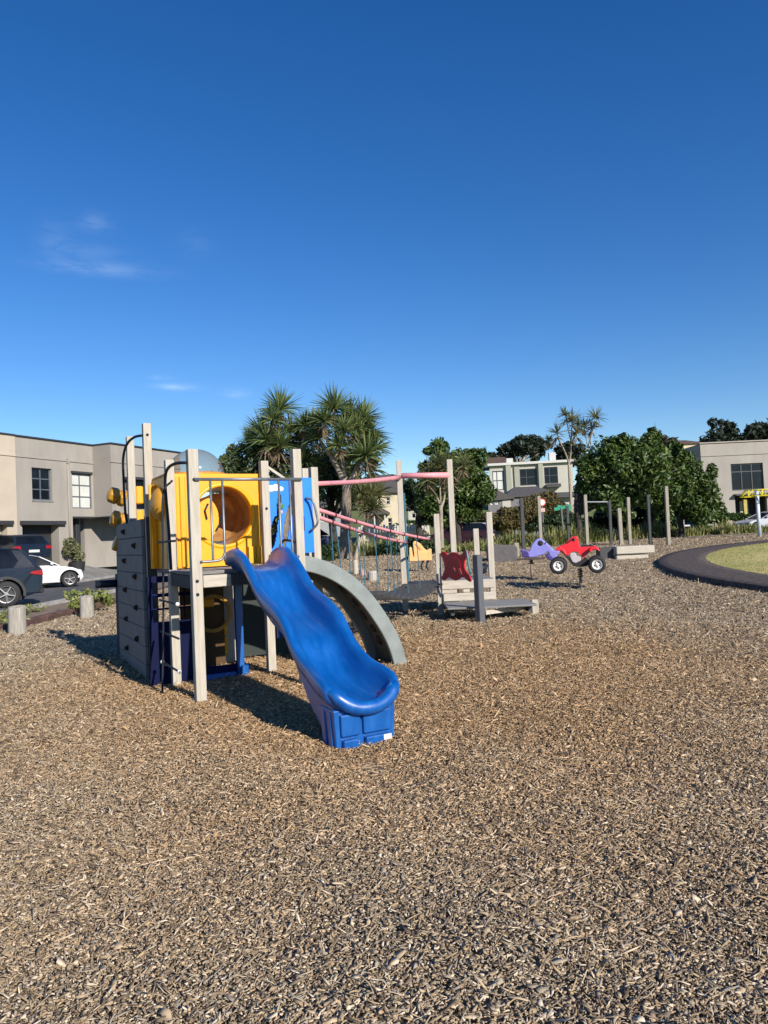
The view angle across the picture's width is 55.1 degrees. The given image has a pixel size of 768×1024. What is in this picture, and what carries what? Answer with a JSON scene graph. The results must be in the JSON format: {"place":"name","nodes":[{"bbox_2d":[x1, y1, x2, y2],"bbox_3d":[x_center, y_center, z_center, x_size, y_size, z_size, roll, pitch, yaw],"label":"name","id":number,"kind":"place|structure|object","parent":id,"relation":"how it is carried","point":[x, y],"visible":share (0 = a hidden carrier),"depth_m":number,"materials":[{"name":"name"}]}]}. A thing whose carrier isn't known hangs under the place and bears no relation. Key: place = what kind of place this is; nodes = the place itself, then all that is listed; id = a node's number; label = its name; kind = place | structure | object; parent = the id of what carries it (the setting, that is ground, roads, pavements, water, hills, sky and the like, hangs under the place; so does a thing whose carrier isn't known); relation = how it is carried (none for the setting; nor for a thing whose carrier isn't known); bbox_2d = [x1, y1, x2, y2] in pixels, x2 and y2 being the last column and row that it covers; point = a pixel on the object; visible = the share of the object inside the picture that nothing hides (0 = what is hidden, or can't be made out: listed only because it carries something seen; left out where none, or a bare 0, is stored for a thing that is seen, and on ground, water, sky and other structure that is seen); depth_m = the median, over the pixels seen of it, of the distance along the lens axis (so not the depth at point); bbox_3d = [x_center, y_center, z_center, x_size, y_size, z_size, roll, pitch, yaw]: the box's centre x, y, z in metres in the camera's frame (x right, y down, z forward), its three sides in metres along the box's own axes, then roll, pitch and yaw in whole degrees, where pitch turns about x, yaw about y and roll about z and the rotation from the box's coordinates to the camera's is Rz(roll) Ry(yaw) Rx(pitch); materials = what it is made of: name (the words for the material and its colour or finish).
{"place":"outdoors","nodes":[
{"label":"outdoors","id":0,"kind":"place"},
{"bbox_2d":[0,572,167,609],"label":"road","id":1,"kind":"structure","parent":0,"point":[52,593],"depth_m":27.35,"materials":[{"name":"grey asphalt"}]},
{"bbox_2d":[0,549,43,607],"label":"parked suv","id":2,"kind":"object","parent":1,"relation":"on","point":[21,571],"visible":0.99,"depth_m":20.78,"materials":[{"name":"paint"}]},
{"bbox_2d":[0,582,167,623],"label":"verge","id":3,"kind":"structure","parent":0,"point":[55,608],"depth_m":19.42,"materials":[{"name":"concrete"}]},
{"bbox_2d":[0,607,7,623],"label":"verge plant","id":4,"kind":"object","parent":3,"relation":"on","point":[3,615],"visible":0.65,"depth_m":15.13,"materials":[{"name":"green plant"}]},
{"bbox_2d":[24,603,46,611],"bbox_3d":[-8.805,2.421,18.546,0.502,0.274,0.503,-3,-2,0],"label":"verge plant","id":5,"kind":"object","parent":3,"relation":"on","point":[31,606],"visible":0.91,"depth_m":18.50,"materials":[{"name":"green plant"}]},
{"bbox_2d":[58,565,116,578],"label":"driveway","id":6,"kind":"structure","parent":0,"point":[88,572],"depth_m":42.51,"materials":[{"name":"concrete"}]},
{"bbox_2d":[0,535,51,558],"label":"parked car","id":7,"kind":"object","parent":6,"relation":"on","point":[37,545],"visible":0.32,"depth_m":34.49,"materials":[{"name":"blue paint"}]},
{"bbox_2d":[0,555,82,586],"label":"parked car","id":8,"kind":"object","parent":6,"relation":"on","point":[53,572],"visible":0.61,"depth_m":30.90,"materials":[{"name":"white paint"}]},
{"bbox_2d":[62,537,85,570],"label":"potted plant","id":9,"kind":"object","parent":6,"relation":"on","point":[73,547],"visible":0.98,"depth_m":40.16,"materials":[{"name":"green plant"}]},
{"bbox_2d":[0,532,767,1023],"bbox_3d":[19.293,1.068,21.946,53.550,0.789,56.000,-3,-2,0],"label":"mulch","id":10,"kind":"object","parent":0,"point":[442,928],"visible":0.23,"depth_m":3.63,"materials":[{"name":"brown wood"}]},
{"bbox_2d":[1,606,30,622],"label":"verge plant","id":11,"kind":"object","parent":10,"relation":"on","point":[5,619],"visible":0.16,"depth_m":14.82,"materials":[{"name":"green plant"}]},
{"bbox_2d":[79,595,93,617],"bbox_3d":[-6.890,2.244,17.052,0.312,0.629,0.284,-3,-2,0],"label":"bollard","id":12,"kind":"object","parent":10,"relation":"on","point":[86,606],"visible":0.85,"depth_m":16.93,"materials":[{"name":"wood"}]},
{"bbox_2d":[63,587,113,610],"bbox_3d":[-7.265,2.172,18.137,1.043,0.604,1.237,-3,-2,0],"label":"verge plant","id":13,"kind":"object","parent":10,"relation":"on","point":[106,598],"visible":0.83,"depth_m":18.09,"materials":[{"name":"green plant"}]},
{"bbox_2d":[95,423,406,750],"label":"play tower","id":14,"kind":"structure","parent":10,"relation":"on","point":[236,605],"depth_m":8.17,"materials":[{"name":"plastic"}]},
{"bbox_2d":[321,540,340,560],"bbox_3d":[-2.601,1.821,32.948,1.421,1.088,0.681,-2,-2,-14],"label":"shrub","id":15,"kind":"object","parent":10,"relation":"on","point":[326,552],"visible":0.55,"depth_m":32.79,"materials":[{"name":"green plant"}]},
{"bbox_2d":[298,382,393,558],"bbox_3d":[-1.724,-1.926,34.459,4.786,8.633,3.908,-3,-2,0],"label":"cabbage tree","id":16,"kind":"object","parent":10,"relation":"on","point":[365,434],"visible":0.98,"depth_m":34.35,"materials":[{"name":"green plant"}]},
{"bbox_2d":[353,560,358,573],"bbox_3d":[-0.964,1.906,24.950,0.189,0.557,0.189,-3,-2,0],"label":"stump","id":17,"kind":"object","parent":10,"relation":"on","point":[355,566],"visible":0.79,"depth_m":24.87,"materials":[{"name":"wood"}]},
{"bbox_2d":[347,473,393,559],"bbox_3d":[-0.557,0.265,32.837,2.162,4.080,3.081,-3,-2,0],"label":"cabbage tree","id":18,"kind":"object","parent":10,"relation":"on","point":[368,492],"visible":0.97,"depth_m":32.24,"materials":[{"name":"green plant"}]},
{"bbox_2d":[368,571,376,580],"bbox_3d":[-0.319,1.957,22.146,0.357,0.370,0.357,-3,-2,0],"label":"stump","id":19,"kind":"object","parent":10,"relation":"on","point":[372,575],"visible":0.69,"depth_m":21.99,"materials":[{"name":"wood"}]},
{"bbox_2d":[409,541,431,570],"bbox_3d":[1.215,1.475,24.554,0.741,1.030,0.335,-3,-2,0],"label":"spring rocker","id":20,"kind":"object","parent":10,"relation":"on","point":[424,554],"visible":0.98,"depth_m":24.41,"materials":[{"name":"yellow plastic"}]},
{"bbox_2d":[486,545,517,561],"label":"rubber block","id":21,"kind":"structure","parent":10,"relation":"on","point":[505,553],"depth_m":27.66,"materials":[{"name":"rubber"}]},
{"bbox_2d":[517,538,559,579],"bbox_3d":[4.197,1.272,19.973,1.151,1.108,0.423,-3,-2,15],"label":"spring scooter","id":22,"kind":"object","parent":10,"relation":"on","point":[539,547],"visible":0.92,"depth_m":19.87,"materials":[{"name":"purple plastic"}]},
{"bbox_2d":[550,536,605,587],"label":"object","id":23,"kind":"object","parent":10,"relation":"on","point":[593,563],"visible":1,"depth_m":17.39,"materials":[{"name":"red plastic"}]},
{"bbox_2d":[583,495,612,544],"bbox_3d":[10.415,0.425,35.791,1.319,2.589,0.150,-3,-2,0],"label":"bar frame","id":24,"kind":"object","parent":10,"relation":"on","point":[585,501],"visible":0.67,"depth_m":35.73,"materials":[{"name":"metal"}]},
{"bbox_2d":[596,545,654,559],"bbox_3d":[8.683,1.468,26.526,1.856,0.476,0.850,-3,-2,0],"label":"timber step","id":25,"kind":"object","parent":10,"relation":"on","point":[631,552],"visible":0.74,"depth_m":26.20,"materials":[{"name":"beige wood"}]},
{"bbox_2d":[665,439,725,536],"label":"broadleaf tree","id":26,"kind":"object","parent":10,"relation":"on","point":[701,503],"visible":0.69,"depth_m":43.49,"materials":[{"name":"green plant"}]},
{"bbox_2d":[739,489,767,536],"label":"spinner","id":27,"kind":"object","parent":10,"relation":"on","point":[758,517],"visible":0.98,"depth_m":36.73,"materials":[{"name":"white metal"}]},
{"bbox_2d":[0,0,767,498],"label":"sky","id":28,"kind":"structure","parent":0,"point":[477,221],"materials":[{"name":"blue"}]},
{"bbox_2d":[166,492,660,586],"bbox_3d":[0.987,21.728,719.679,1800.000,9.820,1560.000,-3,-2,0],"label":"ground","id":29,"kind":"structure","parent":0,"point":[355,515],"depth_m":103.09,"materials":[{"name":"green plant"}]},
{"bbox_2d":[0,432,17,534],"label":"townhouse","id":30,"kind":"structure","parent":29,"relation":"on","point":[8,512],"depth_m":37.12,"materials":[{"name":"beige paint"}]},
{"bbox_2d":[7,605,26,635],"bbox_3d":[-6.937,2.106,13.906,0.322,0.689,0.293,-3,-2,0],"label":"bollard","id":31,"kind":"object","parent":29,"relation":"on","point":[17,620],"visible":0.81,"depth_m":13.79,"materials":[{"name":"grey wood"}]},
{"bbox_2d":[0,615,46,630],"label":"timber edging","id":32,"kind":"object","parent":29,"relation":"on","point":[35,619],"visible":0.41,"depth_m":15.70,"materials":[{"name":"wood"}]},
{"bbox_2d":[43,608,79,620],"bbox_3d":[-7.553,2.431,17.531,0.170,0.210,2.385,-3,-2,0],"label":"timber edging","id":33,"kind":"object","parent":29,"relation":"on","point":[58,614],"visible":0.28,"depth_m":17.10,"materials":[{"name":"wood"}]},
{"bbox_2d":[42,575,114,587],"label":"kerb","id":34,"kind":"structure","parent":29,"relation":"on","point":[82,580],"depth_m":36.17,"materials":[{"name":"concrete"}]},
{"bbox_2d":[0,574,167,614],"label":"kerb","id":35,"kind":"structure","parent":29,"relation":"on","point":[53,602],"depth_m":20.87,"materials":[{"name":"concrete"}]},
{"bbox_2d":[15,434,180,567],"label":"townhouse","id":36,"kind":"structure","parent":29,"relation":"on","point":[63,488],"depth_m":41.18,"materials":[{"name":"grey paint"}]},
{"bbox_2d":[22,526,51,560],"bbox_3d":[-18.612,1.914,39.101,0.050,2.385,2.320,-3,-2,23],"label":"garage door","id":37,"kind":"structure","parent":36,"relation":"in","point":[45,531],"depth_m":39.60,"materials":[{"name":"metal"}]},
{"bbox_2d":[32,468,50,500],"bbox_3d":[-18.334,-1.468,39.204,0.070,1.720,1.300,-3,-2,23],"label":"window","id":38,"kind":"structure","parent":36,"relation":"in","point":[40,477],"depth_m":39.28,"materials":[{"name":"glass"}]},
{"bbox_2d":[72,473,90,508],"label":"window","id":39,"kind":"structure","parent":36,"relation":"in","point":[81,483],"depth_m":41.71,"materials":[{"name":"glass"}]},
{"bbox_2d":[135,481,143,508],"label":"window","id":40,"kind":"structure","parent":36,"relation":"in","point":[138,483],"depth_m":43.95,"materials":[{"name":"black glass"}]},
{"bbox_2d":[94,598,115,609],"bbox_3d":[-7.549,2.514,19.929,0.170,0.210,2.385,-3,-2,0],"label":"timber edging","id":41,"kind":"object","parent":29,"relation":"on","point":[103,606],"visible":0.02,"depth_m":19.51,"materials":[{"name":"wood"}]},
{"bbox_2d":[212,434,335,547],"bbox_3d":[-5.662,-0.883,36.673,6.094,6.867,5.330,-4,-2,26],"label":"tree","id":42,"kind":"object","parent":29,"relation":"on","point":[235,465],"visible":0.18,"depth_m":36.71,"materials":[{"name":"green plant"}]},
{"bbox_2d":[230,384,325,545],"bbox_3d":[-5.097,-2.012,36.182,4.992,9.118,4.267,-3,-2,0],"label":"cabbage tree","id":43,"kind":"object","parent":29,"relation":"on","point":[266,435],"visible":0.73,"depth_m":35.58,"materials":[{"name":"green plant"}]},
{"bbox_2d":[319,501,357,535],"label":"house","id":44,"kind":"structure","parent":29,"relation":"on","point":[324,526],"depth_m":62.01,"materials":[{"name":"white paint"}]},
{"bbox_2d":[320,513,327,521],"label":"window","id":45,"kind":"structure","parent":44,"relation":"in","point":[321,514],"depth_m":62.18,"materials":[{"name":"white glass"}]},
{"bbox_2d":[307,442,373,556],"bbox_3d":[-2.530,-0.699,39.323,4.667,6.398,4.151,-3,-2,0],"label":"tree","id":46,"kind":"object","parent":29,"relation":"on","point":[333,489],"visible":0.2,"depth_m":38.52,"materials":[{"name":"green plant"}]},
{"bbox_2d":[368,474,398,532],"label":"house","id":47,"kind":"structure","parent":29,"relation":"on","point":[387,519],"depth_m":75.14,"materials":[{"name":"beige paint"}]},
{"bbox_2d":[364,473,405,483],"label":"hill tree","id":48,"kind":"object","parent":29,"relation":"on","point":[404,480],"visible":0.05,"depth_m":127.14,"materials":[{"name":"green plant"}]},
{"bbox_2d":[318,459,458,611],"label":"rope bridge","id":49,"kind":"structure","parent":29,"relation":"on","point":[405,591],"depth_m":13.36,"materials":[{"name":"pink wood"}]},
{"bbox_2d":[358,523,429,545],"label":"picket fence","id":50,"kind":"object","parent":29,"relation":"on","point":[426,531],"visible":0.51,"depth_m":60.48,"materials":[{"name":"white wood"}]},
{"bbox_2d":[374,535,434,555],"bbox_3d":[1.128,1.811,35.963,3.301,1.361,1.459,-3,-2,0],"label":"shrub","id":51,"kind":"object","parent":29,"relation":"on","point":[426,544],"visible":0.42,"depth_m":35.62,"materials":[{"name":"green plant"}]},
{"bbox_2d":[388,519,421,530],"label":"hedge","id":52,"kind":"object","parent":29,"relation":"on","point":[408,522],"visible":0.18,"depth_m":67.83,"materials":[{"name":"green plant"}]},
{"bbox_2d":[406,507,415,519],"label":"house","id":53,"kind":"structure","parent":29,"relation":"on","point":[411,515],"depth_m":88.05,"materials":[{"name":"white paint"}]},
{"bbox_2d":[430,537,449,546],"bbox_3d":[2.943,1.766,39.961,1.287,0.847,0.742,-3,-2,0],"label":"shrub","id":54,"kind":"object","parent":29,"relation":"on","point":[445,542],"visible":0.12,"depth_m":39.73,"materials":[{"name":"green plant"}]},
{"bbox_2d":[412,446,477,548],"bbox_3d":[3.027,-0.606,36.727,3.455,5.527,2.844,-3,-2,0],"label":"cabbage tree","id":55,"kind":"object","parent":29,"relation":"on","point":[440,466],"visible":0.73,"depth_m":36.39,"materials":[{"name":"green plant"}]},
{"bbox_2d":[413,436,497,546],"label":"broadleaf tree","id":56,"kind":"object","parent":29,"relation":"on","point":[471,498],"visible":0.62,"depth_m":45.52,"materials":[{"name":"green plant"}]},
{"bbox_2d":[443,516,478,529],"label":"shrub","id":57,"kind":"object","parent":29,"relation":"on","point":[471,521],"visible":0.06,"depth_m":65.51,"materials":[{"name":"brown plant"}]},
{"bbox_2d":[433,512,538,622],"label":"play platform","id":58,"kind":"structure","parent":29,"relation":"on","point":[454,577],"depth_m":13.75,"materials":[{"name":"wood"}]},
{"bbox_2d":[478,506,514,535],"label":"shrub","id":59,"kind":"object","parent":29,"relation":"on","point":[495,518],"visible":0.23,"depth_m":61.41,"materials":[{"name":"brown plant"}]},
{"bbox_2d":[494,530,511,540],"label":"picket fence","id":60,"kind":"object","parent":29,"relation":"on","point":[498,532],"visible":0.04,"depth_m":63.95,"materials":[{"name":"wood"}]},
{"bbox_2d":[514,543,518,556],"bbox_3d":[5.397,1.610,29.954,0.188,0.719,0.187,-3,-2,0],"label":"bollard","id":61,"kind":"object","parent":29,"relation":"on","point":[516,545],"visible":0.48,"depth_m":29.87,"materials":[{"name":"wood"}]},
{"bbox_2d":[488,433,555,461],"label":"umbrella pine","id":62,"kind":"object","parent":29,"relation":"on","point":[532,446],"visible":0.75,"depth_m":134.31,"materials":[{"name":"green plant"}]},
{"bbox_2d":[519,498,525,549],"bbox_3d":[6.217,0.656,32.987,0.161,2.580,0.156,-3,-2,0],"label":"timber post","id":63,"kind":"object","parent":29,"relation":"on","point":[522,522],"visible":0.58,"depth_m":32.92,"materials":[{"name":"wood"}]},
{"bbox_2d":[488,486,560,535],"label":"house","id":64,"kind":"structure","parent":29,"relation":"on","point":[509,498],"depth_m":75.44,"materials":[{"name":"grey"}]},
{"bbox_2d":[482,452,573,507],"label":"house","id":65,"kind":"structure","parent":29,"relation":"on","point":[508,474],"depth_m":109.72,"materials":[{"name":"white paint"}]},
{"bbox_2d":[492,471,504,489],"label":"window","id":66,"kind":"structure","parent":65,"relation":"in","point":[497,476],"depth_m":110.29,"materials":[{"name":"white glass"}]},
{"bbox_2d":[519,468,536,485],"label":"window","id":67,"kind":"structure","parent":65,"relation":"in","point":[527,476],"depth_m":109.96,"materials":[{"name":"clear glass"}]},
{"bbox_2d":[544,467,557,483],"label":"window","id":68,"kind":"structure","parent":65,"relation":"in","point":[550,473],"depth_m":109.75,"materials":[{"name":"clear glass"}]},
{"bbox_2d":[537,496,542,538],"bbox_3d":[7.836,0.542,36.991,0.162,2.699,0.156,-3,-2,0],"label":"timber post","id":69,"kind":"object","parent":29,"relation":"on","point":[539,516],"visible":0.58,"depth_m":36.93,"materials":[{"name":"wood"}]},
{"bbox_2d":[517,490,567,534],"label":"shrub","id":70,"kind":"object","parent":29,"relation":"on","point":[552,500],"visible":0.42,"depth_m":67.47,"materials":[{"name":"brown plant"}]},
{"bbox_2d":[336,516,767,555],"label":"garden tussock","id":71,"kind":"object","parent":29,"relation":"on","point":[595,535],"visible":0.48,"depth_m":41.84,"materials":[{"name":"green plant"}]},
{"bbox_2d":[554,504,570,528],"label":"street sign","id":72,"kind":"object","parent":29,"relation":"on","point":[559,507],"visible":0.83,"depth_m":50.01,"materials":[{"name":"metal"}]},
{"bbox_2d":[557,492,574,512],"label":"house","id":73,"kind":"structure","parent":29,"relation":"on","point":[564,496],"depth_m":94.11,"materials":[{"name":"paint"}]},
{"bbox_2d":[566,506,569,540],"bbox_3d":[9.376,0.756,37.482,0.140,2.167,0.133,-3,-2,0],"label":"timber post","id":74,"kind":"object","parent":29,"relation":"on","point":[567,523],"visible":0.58,"depth_m":37.43,"materials":[{"name":"wood"}]},
{"bbox_2d":[553,441,586,466],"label":"hill tree","id":75,"kind":"object","parent":29,"relation":"on","point":[560,453],"visible":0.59,"depth_m":136.76,"materials":[{"name":"green plant"}]},
{"bbox_2d":[542,405,608,511],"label":"cabbage tree","id":76,"kind":"object","parent":29,"relation":"on","point":[579,423],"visible":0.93,"depth_m":59.86,"materials":[{"name":"green plant"}]},
{"bbox_2d":[617,508,623,544],"bbox_3d":[11.227,0.772,34.977,0.193,1.913,0.172,-3,-2,0],"label":"timber post","id":77,"kind":"object","parent":29,"relation":"on","point":[620,527],"visible":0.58,"depth_m":34.90,"materials":[{"name":"wood"}]},
{"bbox_2d":[626,497,631,544],"bbox_3d":[11.718,0.500,35.185,0.164,2.413,0.148,-3,-2,0],"label":"timber post","id":78,"kind":"object","parent":29,"relation":"on","point":[629,520],"visible":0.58,"depth_m":35.12,"materials":[{"name":"wood"}]},
{"bbox_2d":[571,423,693,543],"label":"broadleaf tree","id":79,"kind":"object","parent":29,"relation":"on","point":[621,467],"visible":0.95,"depth_m":40.40,"materials":[{"name":"green plant"}]},
{"bbox_2d":[581,505,685,534],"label":"shrub","id":80,"kind":"object","parent":29,"relation":"on","point":[600,518],"visible":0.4,"depth_m":48.39,"materials":[{"name":"green plant"}]},
{"bbox_2d":[646,495,652,544],"bbox_3d":[12.397,0.431,34.386,0.166,2.482,0.148,-3,-2,0],"label":"timber post","id":81,"kind":"object","parent":29,"relation":"on","point":[648,505],"visible":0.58,"depth_m":34.33,"materials":[{"name":"wood"}]},
{"bbox_2d":[644,509,673,525],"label":"shrub","id":82,"kind":"object","parent":29,"relation":"on","point":[659,516],"visible":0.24,"depth_m":47.27,"materials":[{"name":"green plant"}]},
{"bbox_2d":[656,431,677,446],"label":"hill tree","id":83,"kind":"object","parent":29,"relation":"on","point":[665,439],"visible":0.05,"depth_m":123.97,"materials":[{"name":"green plant"}]},
{"bbox_2d":[664,486,670,544],"bbox_3d":[12.976,0.234,33.692,0.171,2.818,0.148,-3,-2,0],"label":"timber post","id":84,"kind":"object","parent":29,"relation":"on","point":[667,516],"visible":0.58,"depth_m":33.63,"materials":[{"name":"wood"}]},
{"bbox_2d":[667,440,701,448],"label":"house","id":85,"kind":"structure","parent":29,"relation":"on","point":[686,443],"depth_m":118.37,"materials":[{"name":"brown tile"}]},
{"bbox_2d":[698,417,741,441],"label":"hill tree","id":86,"kind":"object","parent":29,"relation":"on","point":[727,430],"visible":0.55,"depth_m":138.75,"materials":[{"name":"green plant"}]},
{"bbox_2d":[711,508,729,531],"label":"shrub","id":87,"kind":"object","parent":29,"relation":"on","point":[723,512],"visible":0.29,"depth_m":49.79,"materials":[{"name":"green plant"}]},
{"bbox_2d":[675,440,767,526],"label":"townhouse","id":88,"kind":"structure","parent":29,"relation":"on","point":[742,466],"depth_m":57.16,"materials":[{"name":"grey paint"}]},
{"bbox_2d":[739,500,748,520],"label":"front door","id":89,"kind":"structure","parent":88,"relation":"in","point":[740,502],"depth_m":58.46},
{"bbox_2d":[730,463,762,490],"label":"window","id":90,"kind":"structure","parent":88,"relation":"in","point":[747,476],"depth_m":57.24,"materials":[{"name":"grey glass"}]},
{"bbox_2d":[733,418,767,440],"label":"hill tree","id":91,"kind":"object","parent":29,"relation":"on","point":[756,430],"visible":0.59,"depth_m":138.10,"materials":[{"name":"green plant"}]},
{"bbox_2d":[589,532,767,542],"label":"cross road","id":92,"kind":"structure","parent":0,"point":[694,537],"depth_m":44.17,"materials":[{"name":"asphalt"}]},
{"bbox_2d":[273,529,339,545],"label":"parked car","id":93,"kind":"object","parent":92,"relation":"on","point":[324,539],"visible":0.18,"depth_m":42.25,"materials":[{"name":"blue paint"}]},
{"bbox_2d":[428,523,495,543],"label":"parked car","id":94,"kind":"object","parent":92,"relation":"on","point":[467,532],"visible":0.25,"depth_m":45.98,"materials":[{"name":"red paint"}]},
{"bbox_2d":[657,540,767,591],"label":"path","id":95,"kind":"structure","parent":0,"point":[695,564],"depth_m":19.27,"materials":[{"name":"rubber"}]},
{"bbox_2d":[706,543,767,573],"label":"lawn","id":96,"kind":"structure","parent":0,"point":[734,560],"depth_m":21.50,"materials":[{"name":"green plant"}]},
{"label":"lawn","id":97,"kind":"structure","parent":0,"visible":0},
{"bbox_2d":[403,472,448,536],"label":"broadleaf tree","id":98,"kind":"object","parent":97,"relation":"on","point":[409,492],"visible":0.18,"depth_m":55.80,"materials":[{"name":"green plant"}]},
{"bbox_2d":[498,502,546,533],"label":"shrub","id":99,"kind":"object","parent":97,"relation":"on","point":[507,519],"visible":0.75,"depth_m":58.61,"materials":[{"name":"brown plant"}]},
{"bbox_2d":[541,499,545,531],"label":"road sign","id":100,"kind":"object","parent":97,"relation":"on","point":[543,502],"visible":0.68,"depth_m":51.94,"materials":[{"name":"metal"}]},
{"bbox_2d":[525,511,575,532],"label":"shrub","id":101,"kind":"object","parent":97,"relation":"on","point":[553,520],"visible":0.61,"depth_m":57.55,"materials":[{"name":"green plant"}]},
{"bbox_2d":[684,519,711,529],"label":"parked car","id":102,"kind":"object","parent":97,"relation":"on","point":[687,523],"visible":0.09,"depth_m":50.14,"materials":[{"name":"black paint"}]},
{"bbox_2d":[727,512,751,522],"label":"hedge","id":103,"kind":"object","parent":97,"relation":"on","point":[733,516],"visible":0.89,"depth_m":54.38,"materials":[{"name":"green plant"}]},
{"bbox_2d":[733,511,767,526],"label":"parked car","id":104,"kind":"object","parent":97,"relation":"on","point":[763,516],"visible":0.33,"depth_m":51.77,"materials":[{"name":"silver metal"}]}
]}

